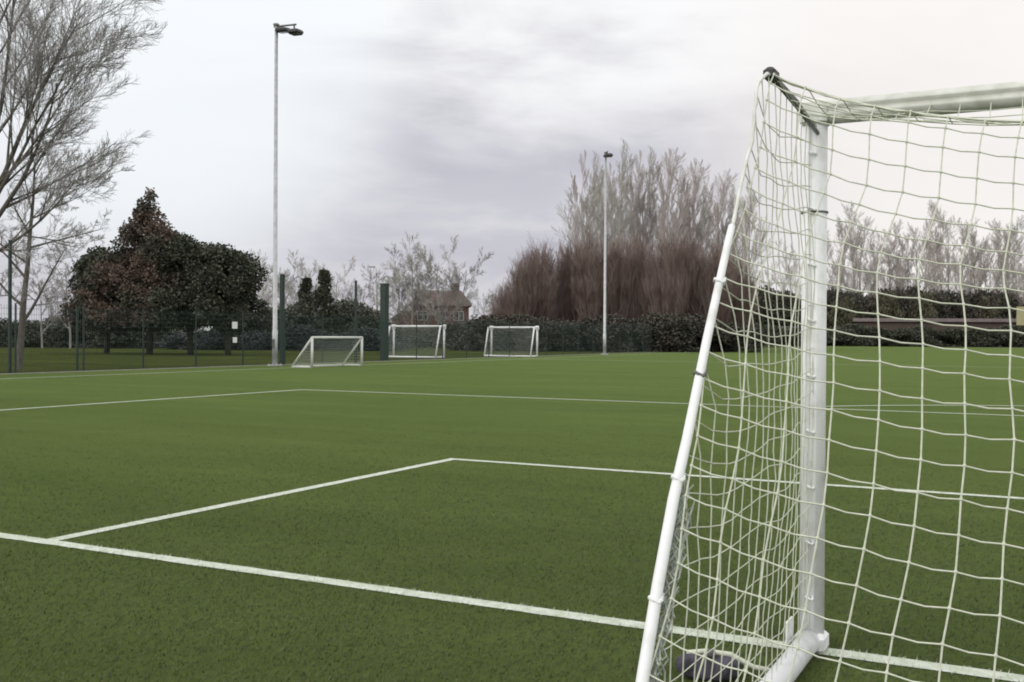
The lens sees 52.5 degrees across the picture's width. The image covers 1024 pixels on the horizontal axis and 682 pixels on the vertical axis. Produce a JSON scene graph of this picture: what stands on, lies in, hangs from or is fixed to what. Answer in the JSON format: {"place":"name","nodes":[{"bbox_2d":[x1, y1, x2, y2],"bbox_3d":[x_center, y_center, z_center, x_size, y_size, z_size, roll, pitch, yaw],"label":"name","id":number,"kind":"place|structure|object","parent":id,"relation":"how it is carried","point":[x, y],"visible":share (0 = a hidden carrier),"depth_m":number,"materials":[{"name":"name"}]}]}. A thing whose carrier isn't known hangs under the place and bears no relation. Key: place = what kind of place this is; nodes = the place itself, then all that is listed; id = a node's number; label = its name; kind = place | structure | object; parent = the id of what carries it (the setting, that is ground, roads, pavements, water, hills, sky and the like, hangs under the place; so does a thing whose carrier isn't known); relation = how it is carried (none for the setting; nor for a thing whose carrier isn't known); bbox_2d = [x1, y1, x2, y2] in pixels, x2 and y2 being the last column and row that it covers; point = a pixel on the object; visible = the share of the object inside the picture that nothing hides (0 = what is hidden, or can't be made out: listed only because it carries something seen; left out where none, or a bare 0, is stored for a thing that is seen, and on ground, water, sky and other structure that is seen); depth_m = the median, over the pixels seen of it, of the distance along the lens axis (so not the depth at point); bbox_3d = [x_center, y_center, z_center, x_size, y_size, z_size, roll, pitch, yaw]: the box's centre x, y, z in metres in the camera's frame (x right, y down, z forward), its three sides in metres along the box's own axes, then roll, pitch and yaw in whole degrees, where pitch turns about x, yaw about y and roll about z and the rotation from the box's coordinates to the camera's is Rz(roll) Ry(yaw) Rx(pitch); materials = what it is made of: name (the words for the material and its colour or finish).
{"place":"outdoors","nodes":[
{"label":"outdoors","id":0,"kind":"place"},
{"bbox_2d":[409,283,471,332],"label":"brick house","id":1,"kind":"structure","parent":0,"point":[464,317],"depth_m":131.82,"materials":[{"name":"brick"}]},
{"bbox_2d":[0,344,1006,373],"bbox_3d":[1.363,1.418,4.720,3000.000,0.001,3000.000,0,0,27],"label":"ground","id":2,"kind":"structure","parent":0,"point":[108,361],"depth_m":64.15,"materials":[{"name":"green plant"}]},
{"bbox_2d":[28,265,68,348],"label":"bare tree","id":3,"kind":"object","parent":2,"relation":"on","point":[45,296],"visible":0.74,"depth_m":96.12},
{"bbox_2d":[17,317,81,347],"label":"bush","id":4,"kind":"object","parent":2,"relation":"on","point":[30,338],"visible":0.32,"depth_m":103.89,"materials":[{"name":"green plant"}]},
{"bbox_2d":[0,128,112,369],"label":"bare tree","id":5,"kind":"object","parent":2,"relation":"on","point":[21,328],"visible":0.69,"depth_m":40.40,"materials":[{"name":"grey plant"}]},
{"bbox_2d":[41,248,76,348],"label":"bare tree","id":6,"kind":"object","parent":2,"relation":"on","point":[61,282],"visible":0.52,"depth_m":95.75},
{"bbox_2d":[43,317,101,347],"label":"bush","id":7,"kind":"object","parent":2,"relation":"on","point":[61,339],"visible":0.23,"depth_m":103.12,"materials":[{"name":"green plant"}]},
{"bbox_2d":[0,0,167,276],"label":"bare tree","id":8,"kind":"object","parent":2,"relation":"on","point":[37,60],"visible":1,"depth_m":38.67,"materials":[{"name":"grey plant"}]},
{"bbox_2d":[63,245,145,353],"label":"evergreen tree","id":9,"kind":"object","parent":2,"relation":"on","point":[80,265],"visible":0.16,"depth_m":72.39,"materials":[{"name":"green plant"}]},
{"bbox_2d":[79,329,165,347],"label":"bush","id":10,"kind":"object","parent":2,"relation":"on","point":[99,343],"visible":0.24,"depth_m":99.94,"materials":[{"name":"green plant"}]},
{"bbox_2d":[57,187,203,353],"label":"evergreen tree","id":11,"kind":"object","parent":2,"relation":"on","point":[101,296],"visible":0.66,"depth_m":70.23,"materials":[{"name":"green plant"}]},
{"bbox_2d":[153,329,222,349],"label":"bush","id":12,"kind":"object","parent":2,"relation":"on","point":[181,343],"visible":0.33,"depth_m":94.63,"materials":[{"name":"green plant"}]},
{"bbox_2d":[140,232,245,354],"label":"evergreen tree","id":13,"kind":"object","parent":2,"relation":"on","point":[184,248],"visible":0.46,"depth_m":69.28,"materials":[{"name":"green plant"}]},
{"bbox_2d":[193,329,256,349],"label":"bush","id":14,"kind":"object","parent":2,"relation":"on","point":[208,335],"visible":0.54,"depth_m":92.47,"materials":[{"name":"green plant"}]},
{"bbox_2d":[177,243,278,354],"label":"evergreen tree","id":15,"kind":"object","parent":2,"relation":"on","point":[235,283],"visible":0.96,"depth_m":68.44,"materials":[{"name":"green plant"}]},
{"bbox_2d":[251,248,289,315],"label":"bare tree","id":16,"kind":"object","parent":2,"relation":"on","point":[266,294],"visible":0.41,"depth_m":123.09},
{"bbox_2d":[250,323,332,350],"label":"bush","id":17,"kind":"object","parent":2,"relation":"on","point":[295,330],"visible":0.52,"depth_m":92.73,"materials":[{"name":"green plant"}]},
{"bbox_2d":[269,249,318,308],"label":"bare tree","id":18,"kind":"object","parent":2,"relation":"on","point":[304,275],"visible":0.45,"depth_m":120.46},
{"bbox_2d":[286,301,318,326],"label":"bush","id":19,"kind":"object","parent":2,"relation":"on","point":[305,313],"visible":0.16,"depth_m":110.02,"materials":[{"name":"green plant"}]},
{"bbox_2d":[297,276,315,323],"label":"conifer","id":20,"kind":"object","parent":2,"relation":"on","point":[306,286],"visible":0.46,"depth_m":111.61,"materials":[{"name":"green plant"}]},
{"bbox_2d":[304,268,340,335],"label":"conifer","id":21,"kind":"object","parent":2,"relation":"on","point":[322,293],"visible":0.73,"depth_m":103.47,"materials":[{"name":"green plant"}]},
{"bbox_2d":[0,240,668,372],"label":"weldmesh fence","id":22,"kind":"object","parent":2,"relation":"on","point":[386,354],"visible":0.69,"depth_m":48.43,"materials":[{"name":"green metal"}]},
{"bbox_2d":[314,256,368,307],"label":"bare tree","id":23,"kind":"object","parent":2,"relation":"on","point":[336,285],"visible":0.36,"depth_m":119.89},
{"bbox_2d":[306,297,379,333],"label":"bush","id":24,"kind":"object","parent":2,"relation":"on","point":[345,310],"visible":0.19,"depth_m":107.84,"materials":[{"name":"green plant"}]},
{"bbox_2d":[321,326,408,350],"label":"bush","id":25,"kind":"object","parent":2,"relation":"on","point":[347,342],"visible":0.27,"depth_m":93.18,"materials":[{"name":"green plant"}]},
{"bbox_2d":[328,328,411,350],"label":"bush","id":26,"kind":"object","parent":2,"relation":"on","point":[375,344],"visible":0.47,"depth_m":92.46,"materials":[{"name":"green plant"}]},
{"bbox_2d":[0,347,785,374],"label":"kerb","id":27,"kind":"structure","parent":2,"relation":"on","point":[282,364],"depth_m":45.51,"materials":[{"name":"concrete"}]},
{"bbox_2d":[384,256,426,324],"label":"bare tree","id":28,"kind":"object","parent":2,"relation":"on","point":[402,294],"visible":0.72,"depth_m":124.28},
{"bbox_2d":[381,233,435,324],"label":"bare tree","id":29,"kind":"object","parent":2,"relation":"on","point":[399,275],"visible":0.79,"depth_m":123.90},
{"bbox_2d":[384,243,437,329],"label":"bare tree","id":30,"kind":"object","parent":2,"relation":"on","point":[425,280],"visible":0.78,"depth_m":124.11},
{"bbox_2d":[389,325,445,357],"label":"goal","id":31,"kind":"object","parent":2,"relation":"on","point":[404,326],"visible":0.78,"depth_m":66.15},
{"bbox_2d":[403,235,477,324],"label":"bare tree","id":32,"kind":"object","parent":2,"relation":"on","point":[429,261],"visible":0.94,"depth_m":123.55,"materials":[{"name":"plant"}]},
{"bbox_2d":[435,248,495,323],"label":"bare tree","id":33,"kind":"object","parent":2,"relation":"on","point":[453,291],"visible":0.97,"depth_m":123.27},
{"bbox_2d":[447,314,517,350],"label":"bush","id":34,"kind":"object","parent":2,"relation":"on","point":[481,323],"visible":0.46,"depth_m":95.93,"materials":[{"name":"green plant"}]},
{"bbox_2d":[487,277,510,346],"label":"willow","id":35,"kind":"object","parent":2,"relation":"on","point":[499,306],"visible":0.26,"depth_m":103.62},
{"bbox_2d":[484,326,538,356],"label":"goal","id":36,"kind":"object","parent":2,"relation":"on","point":[536,328],"visible":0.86,"depth_m":71.21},
{"bbox_2d":[0,346,1023,681],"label":"pitch","id":37,"kind":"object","parent":2,"relation":"on","point":[356,404],"visible":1,"depth_m":9.04,"materials":[{"name":"plant"}]},
{"bbox_2d":[49,459,450,539],"bbox_3d":[-1.929,1.358,9.484,0.123,0.001,5.333,0,0,27],"label":"goal area line","id":38,"kind":"object","parent":37,"relation":"on","point":[226,504],"visible":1,"depth_m":8.71,"materials":[{"name":"paint"}]},
{"bbox_2d":[267,23,303,365],"bbox_3d":[-10.187,-6.584,46.689,1.440,15.420,0.662,0,0,19],"label":"floodlight mast","id":39,"kind":"object","parent":37,"relation":"on","point":[283,29],"visible":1,"depth_m":46.69,"materials":[{"name":"metal"}]},
{"bbox_2d":[291,336,362,367],"bbox_3d":[-8.131,0.472,45.885,1.152,1.364,3.787,0,0,26],"label":"goal","id":40,"kind":"object","parent":37,"relation":"on","point":[360,338],"visible":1,"depth_m":45.80,"materials":[{"name":"white paint"}]},
{"bbox_2d":[0,533,1023,681],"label":"goal line","id":41,"kind":"object","parent":37,"relation":"on","point":[873,657],"visible":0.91,"depth_m":5.39,"materials":[{"name":"paint"}]},
{"bbox_2d":[0,422,1023,681],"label":"turf pile","id":42,"kind":"object","parent":37,"relation":"on","point":[468,552],"visible":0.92,"depth_m":5.96,"materials":[{"name":"plastic"}]},
{"bbox_2d":[601,151,612,354],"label":"floodlight mast","id":43,"kind":"object","parent":37,"relation":"on","point":[606,155],"visible":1,"depth_m":79.89,"materials":[{"name":"metal"}]},
{"bbox_2d":[675,649,770,681],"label":"anchor bag","id":44,"kind":"object","parent":37,"relation":"on","point":[689,659],"visible":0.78,"depth_m":4.28,"materials":[{"name":"black fabric"}]},
{"bbox_2d":[449,458,1023,498],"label":"goal area line","id":45,"kind":"object","parent":37,"relation":"on","point":[736,478],"visible":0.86,"depth_m":10.46,"materials":[{"name":"paint"}]},
{"bbox_2d":[635,67,1023,681],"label":"football goal","id":46,"kind":"object","parent":37,"relation":"on","point":[817,117],"visible":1,"depth_m":3.57,"materials":[{"name":"white paint"}]},
{"bbox_2d":[472,314,554,351],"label":"bush","id":47,"kind":"object","parent":2,"relation":"on","point":[518,319],"visible":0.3,"depth_m":95.16,"materials":[{"name":"green plant"}]},
{"bbox_2d":[501,251,542,316],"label":"willow","id":48,"kind":"object","parent":2,"relation":"on","point":[522,297],"visible":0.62,"depth_m":101.39,"materials":[{"name":"plant"}]},
{"bbox_2d":[497,315,580,351],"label":"bush","id":49,"kind":"object","parent":2,"relation":"on","point":[550,320],"visible":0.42,"depth_m":95.53,"materials":[{"name":"green plant"}]},
{"bbox_2d":[523,228,566,318],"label":"willow","id":50,"kind":"object","parent":2,"relation":"on","point":[548,300],"visible":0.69,"depth_m":102.20,"materials":[{"name":"plant"}]},
{"bbox_2d":[535,320,590,351],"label":"bush","id":51,"kind":"object","parent":2,"relation":"on","point":[569,331],"visible":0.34,"depth_m":95.61,"materials":[{"name":"green plant"}]},
{"bbox_2d":[547,232,584,321],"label":"willow","id":52,"kind":"object","parent":2,"relation":"on","point":[566,312],"visible":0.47,"depth_m":103.95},
{"bbox_2d":[552,151,604,255],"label":"poplar","id":53,"kind":"object","parent":2,"relation":"on","point":[571,207],"visible":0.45,"depth_m":126.77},
{"bbox_2d":[558,149,602,260],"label":"poplar","id":54,"kind":"object","parent":2,"relation":"on","point":[575,224],"visible":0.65,"depth_m":120.31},
{"bbox_2d":[551,320,614,351],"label":"bush","id":55,"kind":"object","parent":2,"relation":"on","point":[586,336],"visible":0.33,"depth_m":97.04,"materials":[{"name":"green plant"}]},
{"bbox_2d":[560,224,621,321],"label":"willow","id":56,"kind":"object","parent":2,"relation":"on","point":[590,298],"visible":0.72,"depth_m":102.05,"materials":[{"name":"plant"}]},
{"bbox_2d":[576,137,637,268],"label":"poplar","id":57,"kind":"object","parent":2,"relation":"on","point":[612,197],"visible":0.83,"depth_m":119.37,"materials":[{"name":"plant"}]},
{"bbox_2d":[577,313,646,351],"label":"bush","id":58,"kind":"object","parent":2,"relation":"on","point":[614,320],"visible":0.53,"depth_m":96.14,"materials":[{"name":"green plant"}]},
{"bbox_2d":[596,232,638,318],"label":"willow","id":59,"kind":"object","parent":2,"relation":"on","point":[617,305],"visible":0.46,"depth_m":103.05,"materials":[{"name":"plant"}]},
{"bbox_2d":[592,164,663,250],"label":"poplar","id":60,"kind":"object","parent":2,"relation":"on","point":[635,197],"visible":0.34,"depth_m":124.36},
{"bbox_2d":[608,147,661,262],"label":"poplar","id":61,"kind":"object","parent":2,"relation":"on","point":[648,185],"visible":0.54,"depth_m":125.76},
{"bbox_2d":[618,225,657,319],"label":"willow","id":62,"kind":"object","parent":2,"relation":"on","point":[636,309],"visible":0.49,"depth_m":103.06,"materials":[{"name":"plant"}]},
{"bbox_2d":[627,150,658,249],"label":"poplar","id":63,"kind":"object","parent":2,"relation":"on","point":[644,225],"visible":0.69,"depth_m":124.33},
{"bbox_2d":[623,147,701,261],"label":"poplar","id":64,"kind":"object","parent":2,"relation":"on","point":[674,173],"visible":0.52,"depth_m":125.43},
{"bbox_2d":[634,312,694,351],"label":"bush","id":65,"kind":"object","parent":2,"relation":"on","point":[649,319],"visible":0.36,"depth_m":96.08,"materials":[{"name":"green plant"}]},
{"bbox_2d":[638,225,691,315],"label":"willow","id":66,"kind":"object","parent":2,"relation":"on","point":[666,295],"visible":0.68,"depth_m":101.19,"materials":[{"name":"plant"}]},
{"bbox_2d":[644,148,688,258],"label":"poplar","id":67,"kind":"object","parent":2,"relation":"on","point":[662,228],"visible":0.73,"depth_m":119.39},
{"bbox_2d":[644,312,722,351],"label":"bush","id":68,"kind":"object","parent":2,"relation":"on","point":[674,333],"visible":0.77,"depth_m":94.84,"materials":[{"name":"green plant"}]},
{"bbox_2d":[650,159,723,255],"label":"poplar","id":69,"kind":"object","parent":2,"relation":"on","point":[693,195],"visible":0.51,"depth_m":125.43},
{"bbox_2d":[672,225,712,318],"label":"willow","id":70,"kind":"object","parent":2,"relation":"on","point":[692,303],"visible":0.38,"depth_m":102.99,"materials":[{"name":"plant"}]},
{"bbox_2d":[673,183,714,271],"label":"poplar","id":71,"kind":"object","parent":2,"relation":"on","point":[699,233],"visible":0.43,"depth_m":128.15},
{"bbox_2d":[682,170,748,268],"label":"poplar","id":72,"kind":"object","parent":2,"relation":"on","point":[721,208],"visible":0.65,"depth_m":122.49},
{"bbox_2d":[694,228,738,321],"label":"willow","id":73,"kind":"object","parent":2,"relation":"on","point":[723,312],"visible":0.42,"depth_m":102.14,"materials":[{"name":"plant"}]},
{"bbox_2d":[700,185,743,269],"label":"poplar","id":74,"kind":"object","parent":2,"relation":"on","point":[730,218],"visible":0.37,"depth_m":128.78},
{"bbox_2d":[691,320,767,352],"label":"bush","id":75,"kind":"object","parent":2,"relation":"on","point":[730,340],"visible":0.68,"depth_m":95.13,"materials":[{"name":"green plant"}]},
{"bbox_2d":[727,253,759,350],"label":"willow","id":76,"kind":"object","parent":2,"relation":"on","point":[738,304],"visible":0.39,"depth_m":105.42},
{"bbox_2d":[713,192,773,281],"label":"poplar","id":77,"kind":"object","parent":2,"relation":"on","point":[747,209],"visible":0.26,"depth_m":125.25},
{"bbox_2d":[729,178,765,348],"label":"poplar","id":78,"kind":"object","parent":2,"relation":"on","point":[748,241],"visible":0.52,"depth_m":119.69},
{"bbox_2d":[769,289,800,327],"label":"bush","id":79,"kind":"object","parent":2,"relation":"on","point":[787,314],"visible":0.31,"depth_m":193.18,"materials":[{"name":"green plant"}]},
{"bbox_2d":[826,296,859,330],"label":"bush","id":80,"kind":"object","parent":2,"relation":"on","point":[844,317],"visible":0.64,"depth_m":191.74,"materials":[{"name":"green plant"}]},
{"bbox_2d":[827,210,863,291],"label":"bare tree","id":81,"kind":"object","parent":2,"relation":"on","point":[839,230],"visible":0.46,"depth_m":203.21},
{"bbox_2d":[826,323,877,346],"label":"bush","id":82,"kind":"object","parent":2,"relation":"on","point":[857,329],"visible":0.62,"depth_m":173.14,"materials":[{"name":"green plant"}]},
{"bbox_2d":[827,291,876,317],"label":"bush","id":83,"kind":"object","parent":2,"relation":"on","point":[864,305],"visible":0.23,"depth_m":193.23,"materials":[{"name":"green plant"}]},
{"bbox_2d":[827,200,883,294],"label":"bare tree","id":84,"kind":"object","parent":2,"relation":"on","point":[853,230],"visible":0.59,"depth_m":201.06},
{"bbox_2d":[834,218,881,297],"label":"bare tree","id":85,"kind":"object","parent":2,"relation":"on","point":[844,283],"visible":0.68,"depth_m":197.76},
{"bbox_2d":[837,225,885,293],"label":"bare tree","id":86,"kind":"object","parent":2,"relation":"on","point":[851,257],"visible":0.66,"depth_m":197.69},
{"bbox_2d":[860,326,912,346],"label":"bush","id":87,"kind":"object","parent":2,"relation":"on","point":[884,333],"visible":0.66,"depth_m":172.61,"materials":[{"name":"green plant"}]},
{"bbox_2d":[873,290,904,317],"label":"bush","id":88,"kind":"object","parent":2,"relation":"on","point":[887,305],"visible":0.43,"depth_m":192.32,"materials":[{"name":"green plant"}]},
{"bbox_2d":[868,220,916,290],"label":"bare tree","id":89,"kind":"object","parent":2,"relation":"on","point":[900,240],"visible":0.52,"depth_m":212.24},
{"bbox_2d":[872,227,914,289],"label":"bare tree","id":90,"kind":"object","parent":2,"relation":"on","point":[894,243],"visible":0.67,"depth_m":209.43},
{"bbox_2d":[872,287,919,317],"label":"bush","id":91,"kind":"object","parent":2,"relation":"on","point":[905,303],"visible":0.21,"depth_m":194.05,"materials":[{"name":"green plant"}]},
{"bbox_2d":[888,203,946,290],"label":"bare tree","id":92,"kind":"object","parent":2,"relation":"on","point":[926,254],"visible":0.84,"depth_m":201.14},
{"bbox_2d":[898,325,943,346],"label":"bush","id":93,"kind":"object","parent":2,"relation":"on","point":[929,334],"visible":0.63,"depth_m":173.36,"materials":[{"name":"green plant"}]},
{"bbox_2d":[908,290,938,318],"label":"bush","id":94,"kind":"object","parent":2,"relation":"on","point":[928,310],"visible":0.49,"depth_m":192.02,"materials":[{"name":"green plant"}]},
{"bbox_2d":[851,318,1023,346],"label":"brick pavilion","id":95,"kind":"structure","parent":2,"relation":"on","point":[890,324],"depth_m":186.06,"materials":[{"name":"brick"}]},
{"bbox_2d":[921,288,965,318],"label":"bush","id":96,"kind":"object","parent":2,"relation":"on","point":[944,311],"visible":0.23,"depth_m":194.58,"materials":[{"name":"green plant"}]},
{"bbox_2d":[921,228,974,301],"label":"bare tree","id":97,"kind":"object","parent":2,"relation":"on","point":[940,268],"visible":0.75,"depth_m":198.89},
{"bbox_2d":[923,200,978,295],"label":"bare tree","id":98,"kind":"object","parent":2,"relation":"on","point":[949,279],"visible":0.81,"depth_m":198.47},
{"bbox_2d":[935,327,973,346],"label":"bush","id":99,"kind":"object","parent":2,"relation":"on","point":[947,334],"visible":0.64,"depth_m":174.09,"materials":[{"name":"green plant"}]},
{"bbox_2d":[947,290,978,318],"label":"bush","id":100,"kind":"object","parent":2,"relation":"on","point":[956,308],"visible":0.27,"depth_m":195.60,"materials":[{"name":"green plant"}]},
{"bbox_2d":[944,328,1003,346],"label":"bush","id":101,"kind":"object","parent":2,"relation":"on","point":[980,339],"visible":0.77,"depth_m":172.87,"materials":[{"name":"green plant"}]},
{"bbox_2d":[952,219,1001,292],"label":"bare tree","id":102,"kind":"object","parent":2,"relation":"on","point":[972,235],"visible":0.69,"depth_m":205.51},
{"bbox_2d":[958,289,1000,318],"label":"bush","id":103,"kind":"object","parent":2,"relation":"on","point":[981,293],"visible":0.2,"depth_m":193.94,"materials":[{"name":"green plant"}]},
{"bbox_2d":[970,227,1020,293],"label":"bare tree","id":104,"kind":"object","parent":2,"relation":"on","point":[982,271],"visible":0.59,"depth_m":199.87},
{"bbox_2d":[974,289,1021,318],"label":"bush","id":105,"kind":"object","parent":2,"relation":"on","point":[1001,296],"visible":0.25,"depth_m":192.88,"materials":[{"name":"green plant"}]},
{"bbox_2d":[989,221,1023,305],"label":"bare tree","id":106,"kind":"object","parent":2,"relation":"on","point":[1014,259],"visible":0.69,"depth_m":197.48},
{"bbox_2d":[991,216,1023,295],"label":"bare tree","id":107,"kind":"object","parent":2,"relation":"on","point":[1011,264],"visible":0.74,"depth_m":196.64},
{"bbox_2d":[0,0,1023,325],"label":"sky","id":108,"kind":"structure","parent":0,"point":[438,121],"materials":[{"name":"white"}]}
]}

